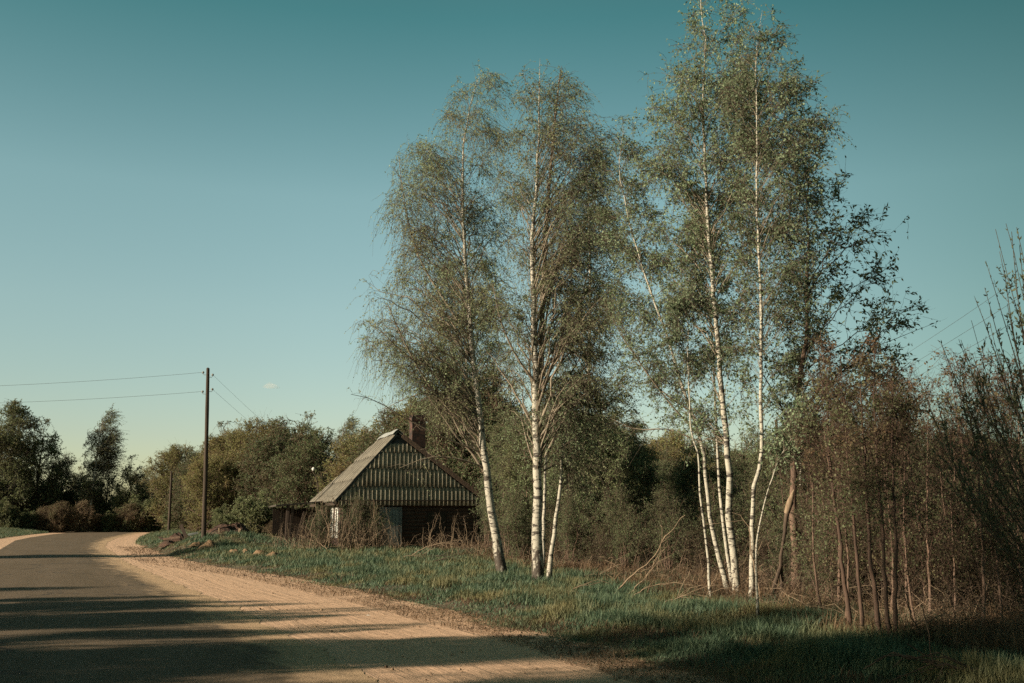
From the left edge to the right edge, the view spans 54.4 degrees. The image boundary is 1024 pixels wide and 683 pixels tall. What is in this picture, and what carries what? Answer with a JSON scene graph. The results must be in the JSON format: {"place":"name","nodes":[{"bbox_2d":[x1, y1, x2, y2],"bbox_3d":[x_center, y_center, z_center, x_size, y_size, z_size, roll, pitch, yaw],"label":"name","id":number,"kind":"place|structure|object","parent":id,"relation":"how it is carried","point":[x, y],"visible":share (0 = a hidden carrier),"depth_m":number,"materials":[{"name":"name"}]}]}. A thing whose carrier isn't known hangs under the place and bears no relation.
{"place":"outdoors","nodes":[
{"label":"outdoors","id":0,"kind":"place"},
{"bbox_2d":[0,531,377,682],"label":"road","id":1,"kind":"structure","parent":0,"point":[79,607],"depth_m":14.56,"materials":[{"name":"grey asphalt"}]},
{"bbox_2d":[90,531,727,682],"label":"sandy road shoulder","id":2,"kind":"object","parent":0,"point":[427,653],"visible":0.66,"depth_m":14.12},
{"bbox_2d":[171,561,783,682],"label":"leaf litter","id":3,"kind":"object","parent":2,"relation":"on","point":[588,643],"visible":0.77,"depth_m":13.10,"materials":[{"name":"brown plant"}]},
{"bbox_2d":[0,0,1023,499],"label":"sky","id":4,"kind":"structure","parent":0,"point":[187,186],"materials":[{"name":"blue"}]},
{"bbox_2d":[68,530,1023,682],"bbox_3d":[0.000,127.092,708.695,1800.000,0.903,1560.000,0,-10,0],"label":"ground","id":5,"kind":"structure","parent":0,"point":[445,604],"depth_m":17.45,"materials":[{"name":"plant"}]},
{"bbox_2d":[0,398,54,523],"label":"alder tree","id":6,"kind":"object","parent":5,"relation":"on","point":[18,418],"visible":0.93,"depth_m":122.07,"materials":[{"name":"green plant"}]},
{"bbox_2d":[0,417,75,514],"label":"alder tree","id":7,"kind":"object","parent":5,"relation":"on","point":[49,482],"visible":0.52,"depth_m":125.70,"materials":[{"name":"green plant"}]},
{"bbox_2d":[42,500,75,532],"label":"bush","id":8,"kind":"object","parent":5,"relation":"on","point":[58,518],"visible":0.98,"depth_m":115.65,"materials":[{"name":"brown plant"}]},
{"bbox_2d":[41,452,91,509],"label":"maple tree","id":9,"kind":"object","parent":5,"relation":"on","point":[65,462],"visible":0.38,"depth_m":130.57,"materials":[{"name":"green plant"}]},
{"bbox_2d":[66,499,100,532],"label":"bush","id":10,"kind":"object","parent":5,"relation":"on","point":[85,517],"visible":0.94,"depth_m":116.70,"materials":[{"name":"brown plant"}]},
{"bbox_2d":[73,403,127,531],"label":"birch tree","id":11,"kind":"object","parent":5,"relation":"on","point":[107,444],"visible":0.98,"depth_m":127.12,"materials":[{"name":"twig"},{"name":"leaf"},{"name":"bark"}]},
{"bbox_2d":[87,473,120,515],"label":"alder tree","id":12,"kind":"object","parent":5,"relation":"on","point":[102,507],"visible":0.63,"depth_m":128.57,"materials":[{"name":"green plant"}]},
{"bbox_2d":[109,503,153,531],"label":"bush","id":13,"kind":"object","parent":5,"relation":"on","point":[130,517],"visible":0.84,"depth_m":119.19,"materials":[{"name":"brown plant"}]},
{"bbox_2d":[108,454,156,513],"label":"alder tree","id":14,"kind":"object","parent":5,"relation":"on","point":[122,497],"visible":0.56,"depth_m":125.74,"materials":[{"name":"green plant"}]},
{"bbox_2d":[113,494,164,531],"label":"bush","id":15,"kind":"object","parent":5,"relation":"on","point":[149,521],"visible":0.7,"depth_m":120.42,"materials":[{"name":"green plant"}]},
{"bbox_2d":[138,441,200,528],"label":"willow tree","id":16,"kind":"object","parent":5,"relation":"on","point":[172,458],"visible":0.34,"depth_m":117.70,"materials":[{"name":"green plant"}]},
{"bbox_2d":[158,446,209,527],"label":"willow tree","id":17,"kind":"object","parent":5,"relation":"on","point":[177,494],"visible":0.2,"depth_m":107.78,"materials":[{"name":"green plant"}]},
{"bbox_2d":[201,368,213,537],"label":"utility pole","id":18,"kind":"object","parent":5,"relation":"on","point":[204,505],"visible":0.99,"depth_m":49.66,"materials":[{"name":"brown wood"}]},
{"bbox_2d":[177,453,247,531],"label":"willow tree","id":19,"kind":"object","parent":5,"relation":"on","point":[194,481],"visible":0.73,"depth_m":90.13,"materials":[{"name":"green plant"}]},
{"bbox_2d":[188,421,260,509],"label":"willow tree","id":20,"kind":"object","parent":5,"relation":"on","point":[214,442],"visible":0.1,"depth_m":98.03,"materials":[{"name":"green plant"}]},
{"bbox_2d":[217,489,285,533],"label":"bush","id":21,"kind":"object","parent":5,"relation":"on","point":[250,515],"visible":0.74,"depth_m":70.15,"materials":[{"name":"green plant"}]},
{"bbox_2d":[215,409,291,509],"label":"willow tree","id":22,"kind":"object","parent":5,"relation":"on","point":[239,440],"visible":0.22,"depth_m":94.30,"materials":[{"name":"green plant"}]},
{"bbox_2d":[229,415,323,520],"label":"willow tree","id":23,"kind":"object","parent":5,"relation":"on","point":[262,481],"visible":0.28,"depth_m":87.92,"materials":[{"name":"green plant"}]},
{"bbox_2d":[269,421,346,533],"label":"willow tree","id":24,"kind":"object","parent":5,"relation":"on","point":[298,487],"visible":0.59,"depth_m":79.69,"materials":[{"name":"green plant"}]},
{"bbox_2d":[305,501,341,547],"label":"shrub","id":25,"kind":"object","parent":5,"relation":"on","point":[321,521],"visible":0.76,"depth_m":44.43,"materials":[{"name":"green plant"}]},
{"bbox_2d":[312,420,379,507],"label":"willow tree","id":26,"kind":"object","parent":5,"relation":"on","point":[333,473],"visible":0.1,"depth_m":65.00,"materials":[{"name":"green plant"}]},
{"bbox_2d":[335,492,370,546],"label":"shrub","id":27,"kind":"object","parent":5,"relation":"on","point":[358,507],"visible":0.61,"depth_m":44.75,"materials":[{"name":"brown plant"}]},
{"bbox_2d":[269,415,482,546],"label":"village house","id":28,"kind":"structure","parent":5,"relation":"on","point":[413,505],"depth_m":47.87,"materials":[{"name":"grey wood"}]},
{"bbox_2d":[379,507,401,545],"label":"door","id":29,"kind":"structure","parent":28,"relation":"in","point":[395,513],"depth_m":47.16,"materials":[{"name":"teal paint"}]},
{"bbox_2d":[342,406,431,467],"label":"willow tree","id":30,"kind":"object","parent":5,"relation":"on","point":[369,441],"visible":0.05,"depth_m":60.93,"materials":[{"name":"green plant"}]},
{"bbox_2d":[344,58,535,572],"bbox_3d":[-2.019,-0.810,28.975,5.811,15.113,5.185,0,-10,0],"label":"birch tree","id":31,"kind":"object","parent":5,"relation":"on","point":[433,394],"visible":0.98,"depth_m":28.65,"materials":[{"name":"green plant"}]},
{"bbox_2d":[396,369,512,537],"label":"willow tree","id":32,"kind":"object","parent":5,"relation":"on","point":[431,426],"visible":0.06,"depth_m":57.23,"materials":[{"name":"green plant"}]},
{"bbox_2d":[416,240,520,494],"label":"birch tree","id":33,"kind":"object","parent":5,"relation":"on","point":[484,356],"visible":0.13,"depth_m":58.96,"materials":[{"name":"green plant"}]},
{"bbox_2d":[426,363,532,541],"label":"willow tree","id":34,"kind":"object","parent":5,"relation":"on","point":[463,472],"visible":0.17,"depth_m":55.85,"materials":[{"name":"green plant"}]},
{"bbox_2d":[470,409,532,546],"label":"young tree","id":35,"kind":"object","parent":5,"relation":"on","point":[494,434],"visible":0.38,"depth_m":43.47,"materials":[{"name":"green plant"}]},
{"bbox_2d":[0,527,1023,682],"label":"grass","id":36,"kind":"structure","parent":5,"relation":"on","point":[832,651],"depth_m":15.40,"materials":[{"name":"green plant"}]},
{"bbox_2d":[496,487,532,560],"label":"shrub","id":37,"kind":"object","parent":5,"relation":"on","point":[515,529],"visible":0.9,"depth_m":35.16,"materials":[{"name":"green plant"}]},
{"bbox_2d":[490,410,558,551],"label":"young tree","id":38,"kind":"object","parent":5,"relation":"on","point":[515,479],"visible":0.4,"depth_m":39.46,"materials":[{"name":"green plant"}]},
{"bbox_2d":[467,59,645,581],"bbox_3d":[1.190,-0.697,25.013,4.607,13.458,4.041,0,-10,0],"label":"birch tree","id":39,"kind":"object","parent":5,"relation":"on","point":[552,276],"visible":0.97,"depth_m":24.81,"materials":[{"name":"green plant"}]},
{"bbox_2d":[540,280,587,567],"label":"birch tree","id":40,"kind":"object","parent":5,"relation":"on","point":[543,517],"visible":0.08,"depth_m":29.77,"materials":[{"name":"green plant"}]},
{"bbox_2d":[528,397,607,530],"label":"young tree","id":41,"kind":"object","parent":5,"relation":"on","point":[552,495],"visible":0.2,"depth_m":36.32,"materials":[{"name":"green plant"}]},
{"bbox_2d":[545,480,599,566],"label":"shrub","id":42,"kind":"object","parent":5,"relation":"on","point":[567,527],"visible":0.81,"depth_m":32.15,"materials":[{"name":"green plant"}]},
{"bbox_2d":[546,344,632,580],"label":"birch tree","id":43,"kind":"object","parent":5,"relation":"on","point":[555,521],"visible":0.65,"depth_m":24.56,"materials":[{"name":"green plant"}]},
{"bbox_2d":[538,137,649,501],"bbox_3d":[3.186,0.053,39.014,4.332,16.921,3.667,0,-10,0],"label":"birch tree","id":44,"kind":"object","parent":5,"relation":"on","point":[626,375],"visible":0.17,"depth_m":38.58,"materials":[{"name":"green plant"}]},
{"bbox_2d":[565,502,622,568],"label":"shrub","id":45,"kind":"object","parent":5,"relation":"on","point":[604,551],"visible":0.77,"depth_m":29.30,"materials":[{"name":"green plant"}]},
{"bbox_2d":[573,411,646,551],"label":"young tree","id":46,"kind":"object","parent":5,"relation":"on","point":[616,461],"visible":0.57,"depth_m":36.39,"materials":[{"name":"green plant"}]},
{"bbox_2d":[580,483,652,565],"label":"shrub","id":47,"kind":"object","parent":5,"relation":"on","point":[607,506],"visible":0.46,"depth_m":31.58,"materials":[{"name":"green plant"}]},
{"bbox_2d":[601,500,658,571],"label":"shrub","id":48,"kind":"object","parent":5,"relation":"on","point":[623,539],"visible":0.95,"depth_m":28.31,"materials":[{"name":"green plant"}]},
{"bbox_2d":[608,409,658,513],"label":"young tree","id":49,"kind":"object","parent":5,"relation":"on","point":[638,431],"visible":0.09,"depth_m":42.50,"materials":[{"name":"green plant"}]},
{"bbox_2d":[623,437,669,533],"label":"young tree","id":50,"kind":"object","parent":5,"relation":"on","point":[643,480],"visible":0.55,"depth_m":41.25,"materials":[{"name":"green plant"}]},
{"bbox_2d":[587,113,729,590],"bbox_3d":[3.043,0.145,20.956,2.913,10.437,2.721,0,-10,0],"label":"birch tree","id":51,"kind":"object","parent":5,"relation":"on","point":[633,254],"visible":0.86,"depth_m":21.44,"materials":[{"name":"green plant"}]},
{"bbox_2d":[647,449,681,524],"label":"young tree","id":52,"kind":"object","parent":5,"relation":"on","point":[669,467],"visible":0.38,"depth_m":45.36,"materials":[{"name":"green plant"}]},
{"bbox_2d":[641,490,708,572],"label":"shrub","id":53,"kind":"object","parent":5,"relation":"on","point":[669,541],"visible":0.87,"depth_m":27.33,"materials":[{"name":"green plant"}]},
{"bbox_2d":[645,422,724,531],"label":"willow tree","id":54,"kind":"object","parent":5,"relation":"on","point":[678,445],"visible":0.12,"depth_m":73.88,"materials":[{"name":"green plant"}]},
{"bbox_2d":[654,256,718,597],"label":"birch tree","id":55,"kind":"object","parent":5,"relation":"on","point":[679,306],"visible":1,"depth_m":19.18,"materials":[{"name":"green plant"}]},
{"bbox_2d":[669,447,712,539],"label":"young tree","id":56,"kind":"object","parent":5,"relation":"on","point":[689,469],"visible":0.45,"depth_m":43.51,"materials":[{"name":"green plant"}]},
{"bbox_2d":[666,485,721,566],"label":"shrub","id":57,"kind":"object","parent":5,"relation":"on","point":[692,517],"visible":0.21,"depth_m":30.32,"materials":[{"name":"green plant"}]},
{"bbox_2d":[673,493,724,574],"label":"shrub","id":58,"kind":"object","parent":5,"relation":"on","point":[699,550],"visible":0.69,"depth_m":26.29,"materials":[{"name":"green plant"}]},
{"bbox_2d":[627,0,778,594],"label":"birch tree","id":59,"kind":"object","parent":5,"relation":"on","point":[667,170],"visible":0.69,"depth_m":20.72,"materials":[{"name":"green plant"}]},
{"bbox_2d":[675,183,737,584],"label":"birch tree","id":60,"kind":"object","parent":5,"relation":"on","point":[721,502],"visible":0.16,"depth_m":22.50,"materials":[{"name":"green plant"}]},
{"bbox_2d":[401,534,1023,652],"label":"brushwood","id":61,"kind":"object","parent":5,"relation":"on","point":[951,609],"visible":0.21,"depth_m":14.86,"materials":[{"name":"brown plant"}]},
{"bbox_2d":[688,476,747,568],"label":"shrub","id":62,"kind":"object","parent":5,"relation":"on","point":[711,498],"visible":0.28,"depth_m":29.38,"materials":[{"name":"green plant"}]},
{"bbox_2d":[694,454,743,531],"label":"young tree","id":63,"kind":"object","parent":5,"relation":"on","point":[712,473],"visible":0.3,"depth_m":39.59,"materials":[{"name":"green plant"}]},
{"bbox_2d":[695,491,766,573],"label":"shrub","id":64,"kind":"object","parent":5,"relation":"on","point":[739,531],"visible":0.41,"depth_m":25.37,"materials":[{"name":"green plant"}]},
{"bbox_2d":[723,447,757,527],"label":"young tree","id":65,"kind":"object","parent":5,"relation":"on","point":[744,474],"visible":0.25,"depth_m":42.52,"materials":[{"name":"green plant"}]},
{"bbox_2d":[714,486,786,584],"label":"shrub","id":66,"kind":"object","parent":5,"relation":"on","point":[764,552],"visible":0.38,"depth_m":22.48,"materials":[{"name":"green plant"}]},
{"bbox_2d":[744,443,788,512],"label":"young tree","id":67,"kind":"object","parent":5,"relation":"on","point":[754,455],"visible":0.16,"depth_m":37.64,"materials":[{"name":"green plant"}]},
{"bbox_2d":[741,474,806,575],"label":"shrub","id":68,"kind":"object","parent":5,"relation":"on","point":[774,505],"visible":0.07,"depth_m":25.74,"materials":[{"name":"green plant"}]},
{"bbox_2d":[746,455,813,576],"bbox_3d":[6.883,4.240,23.700,2.855,3.699,2.278,0,-10,-1],"label":"shrub","id":69,"kind":"object","parent":5,"relation":"on","point":[768,502],"visible":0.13,"depth_m":23.77,"materials":[{"name":"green plant"}]},
{"bbox_2d":[707,3,855,598],"bbox_3d":[5.218,-0.931,19.118,2.824,11.830,2.591,0,-10,0],"label":"birch tree","id":70,"kind":"object","parent":5,"relation":"on","point":[779,231],"visible":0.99,"depth_m":19.12,"materials":[{"name":"green plant"}]},
{"bbox_2d":[770,490,793,599],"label":"dead tree","id":71,"kind":"object","parent":5,"relation":"on","point":[788,507],"visible":0.71,"depth_m":18.09,"materials":[{"name":"brown wood"}]},
{"bbox_2d":[755,498,812,588],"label":"shrub","id":72,"kind":"object","parent":5,"relation":"on","point":[785,557],"visible":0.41,"depth_m":19.99,"materials":[{"name":"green plant"}]},
{"bbox_2d":[755,391,825,615],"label":"birch tree","id":73,"kind":"object","parent":5,"relation":"on","point":[781,454],"visible":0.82,"depth_m":15.29,"materials":[{"name":"green plant"}]},
{"bbox_2d":[761,489,836,594],"bbox_3d":[5.510,3.872,18.728,1.951,2.313,1.569,-9,-13,40],"label":"shrub","id":74,"kind":"object","parent":5,"relation":"on","point":[797,562],"visible":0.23,"depth_m":18.61,"materials":[{"name":"brown plant"}]},
{"bbox_2d":[782,408,839,608],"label":"sapling","id":75,"kind":"object","parent":5,"relation":"on","point":[811,545],"visible":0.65,"depth_m":15.14,"materials":[{"name":"brown plant"}]},
{"bbox_2d":[783,330,865,625],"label":"sapling","id":76,"kind":"object","parent":5,"relation":"on","point":[827,349],"visible":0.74,"depth_m":14.18,"materials":[{"name":"brown plant"}]},
{"bbox_2d":[781,492,880,602],"bbox_3d":[5.563,3.677,17.172,1.424,2.312,1.784,6,-12,-32],"label":"shrub","id":77,"kind":"object","parent":5,"relation":"on","point":[807,568],"visible":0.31,"depth_m":17.15,"materials":[{"name":"brown plant"}]},
{"bbox_2d":[787,355,874,604],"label":"sapling","id":78,"kind":"object","parent":5,"relation":"on","point":[839,574],"visible":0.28,"depth_m":16.53,"materials":[{"name":"brown plant"}]},
{"bbox_2d":[806,405,873,621],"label":"sapling","id":79,"kind":"object","parent":5,"relation":"on","point":[847,554],"visible":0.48,"depth_m":14.35,"materials":[{"name":"brown plant"}]},
{"bbox_2d":[796,350,890,630],"bbox_3d":[4.562,2.094,13.512,1.180,3.944,1.072,0,-10,0],"label":"sapling","id":80,"kind":"object","parent":5,"relation":"on","point":[827,444],"visible":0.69,"depth_m":13.56,"materials":[{"name":"brown plant"}]},
{"bbox_2d":[755,108,937,591],"bbox_3d":[6.994,0.096,20.841,4.345,10.404,3.043,0,-10,0],"label":"bird cherry tree","id":81,"kind":"object","parent":5,"relation":"on","point":[840,299],"visible":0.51,"depth_m":20.56,"materials":[{"name":"green plant"}]},
{"bbox_2d":[797,475,913,605],"bbox_3d":[5.563,3.383,16.564,2.069,2.453,1.664,7,-12,-34],"label":"shrub","id":82,"kind":"object","parent":5,"relation":"on","point":[863,571],"visible":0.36,"depth_m":16.47,"materials":[{"name":"brown plant"}]},
{"bbox_2d":[818,345,912,634],"bbox_3d":[4.664,1.981,13.011,1.085,4.004,1.122,-8,-13,39],"label":"sapling","id":83,"kind":"object","parent":5,"relation":"on","point":[870,565],"visible":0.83,"depth_m":13.01,"materials":[{"name":"brown plant"}]},
{"bbox_2d":[829,327,913,635],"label":"sapling","id":84,"kind":"object","parent":5,"relation":"on","point":[860,483],"visible":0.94,"depth_m":12.82,"materials":[{"name":"brown plant"}]},
{"bbox_2d":[855,403,919,613],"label":"sapling","id":85,"kind":"object","parent":5,"relation":"on","point":[891,549],"visible":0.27,"depth_m":15.07,"materials":[{"name":"brown plant"}]},
{"bbox_2d":[850,354,936,635],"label":"sapling","id":86,"kind":"object","parent":5,"relation":"on","point":[909,405],"visible":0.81,"depth_m":12.83,"materials":[{"name":"brown plant"}]},
{"bbox_2d":[860,375,947,611],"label":"sapling","id":87,"kind":"object","parent":5,"relation":"on","point":[879,547],"visible":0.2,"depth_m":15.59,"materials":[{"name":"brown plant"}]},
{"bbox_2d":[876,419,936,622],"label":"sapling","id":88,"kind":"object","parent":5,"relation":"on","point":[906,560],"visible":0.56,"depth_m":13.76,"materials":[{"name":"brown plant"}]},
{"bbox_2d":[854,468,958,607],"bbox_3d":[6.401,3.298,15.995,1.712,2.523,2.128,4,-11,-23],"label":"shrub","id":89,"kind":"object","parent":5,"relation":"on","point":[917,592],"visible":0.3,"depth_m":16.13,"materials":[{"name":"brown plant"}]},
{"bbox_2d":[861,455,966,601],"bbox_3d":[7.103,3.434,17.232,2.300,2.980,1.835,-2,-10,9],"label":"shrub","id":90,"kind":"object","parent":5,"relation":"on","point":[933,501],"visible":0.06,"depth_m":17.30,"materials":[{"name":"brown plant"}]},
{"bbox_2d":[872,360,967,608],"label":"sapling","id":91,"kind":"object","parent":5,"relation":"on","point":[914,498],"visible":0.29,"depth_m":15.93,"materials":[{"name":"brown plant"}]},
{"bbox_2d":[887,374,973,616],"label":"sapling","id":92,"kind":"object","parent":5,"relation":"on","point":[928,553],"visible":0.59,"depth_m":14.44,"materials":[{"name":"brown plant"}]},
{"bbox_2d":[864,608,996,682],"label":"fallen branch","id":93,"kind":"object","parent":5,"relation":"on","point":[909,657],"visible":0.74,"depth_m":9.25,"materials":[{"name":"brown wood"}]},
{"bbox_2d":[906,416,971,602],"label":"sapling","id":94,"kind":"object","parent":5,"relation":"on","point":[941,488],"visible":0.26,"depth_m":15.57,"materials":[{"name":"brown plant"}]},
{"bbox_2d":[889,481,1006,616],"bbox_3d":[6.825,3.248,15.264,1.950,2.313,1.569,7,-12,-35],"label":"shrub","id":95,"kind":"object","parent":5,"relation":"on","point":[949,576],"visible":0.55,"depth_m":14.97,"materials":[{"name":"brown plant"}]},
{"bbox_2d":[913,385,985,603],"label":"sapling","id":96,"kind":"object","parent":5,"relation":"on","point":[942,410],"visible":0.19,"depth_m":16.69,"materials":[{"name":"brown plant"}]},
{"bbox_2d":[918,413,984,620],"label":"sapling","id":97,"kind":"object","parent":5,"relation":"on","point":[952,537],"visible":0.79,"depth_m":14.20,"materials":[{"name":"brown plant"}]},
{"bbox_2d":[922,342,1014,601],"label":"sapling","id":98,"kind":"object","parent":5,"relation":"on","point":[948,399],"visible":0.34,"depth_m":15.76,"materials":[{"name":"brown plant"}]},
{"bbox_2d":[920,225,1023,587],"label":"willow shrub","id":99,"kind":"object","parent":5,"relation":"on","point":[998,484],"visible":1,"depth_m":11.11,"materials":[{"name":"brown plant"}]},
{"bbox_2d":[927,470,1021,606],"bbox_3d":[7.629,3.384,16.189,1.677,2.723,2.102,0,-10,2],"label":"shrub","id":100,"kind":"object","parent":5,"relation":"on","point":[974,543],"visible":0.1,"depth_m":16.20,"materials":[{"name":"brown plant"}]},
{"bbox_2d":[934,347,1023,623],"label":"sapling","id":101,"kind":"object","parent":5,"relation":"on","point":[982,544],"visible":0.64,"depth_m":13.46,"materials":[{"name":"brown plant"}]},
{"bbox_2d":[943,489,1023,618],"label":"shrub","id":102,"kind":"object","parent":5,"relation":"on","point":[1005,575],"visible":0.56,"depth_m":14.15,"materials":[{"name":"brown plant"}]},
{"bbox_2d":[953,373,1023,576],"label":"sapling","id":103,"kind":"object","parent":5,"relation":"on","point":[959,409],"visible":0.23,"depth_m":15.64,"materials":[{"name":"brown plant"}]},
{"bbox_2d":[954,395,1023,621],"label":"sapling","id":104,"kind":"object","parent":5,"relation":"on","point":[999,552],"visible":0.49,"depth_m":13.57,"materials":[{"name":"brown plant"}]},
{"bbox_2d":[976,363,1023,610],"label":"sapling","id":105,"kind":"object","parent":5,"relation":"on","point":[1017,425],"visible":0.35,"depth_m":14.47,"materials":[{"name":"brown plant"}]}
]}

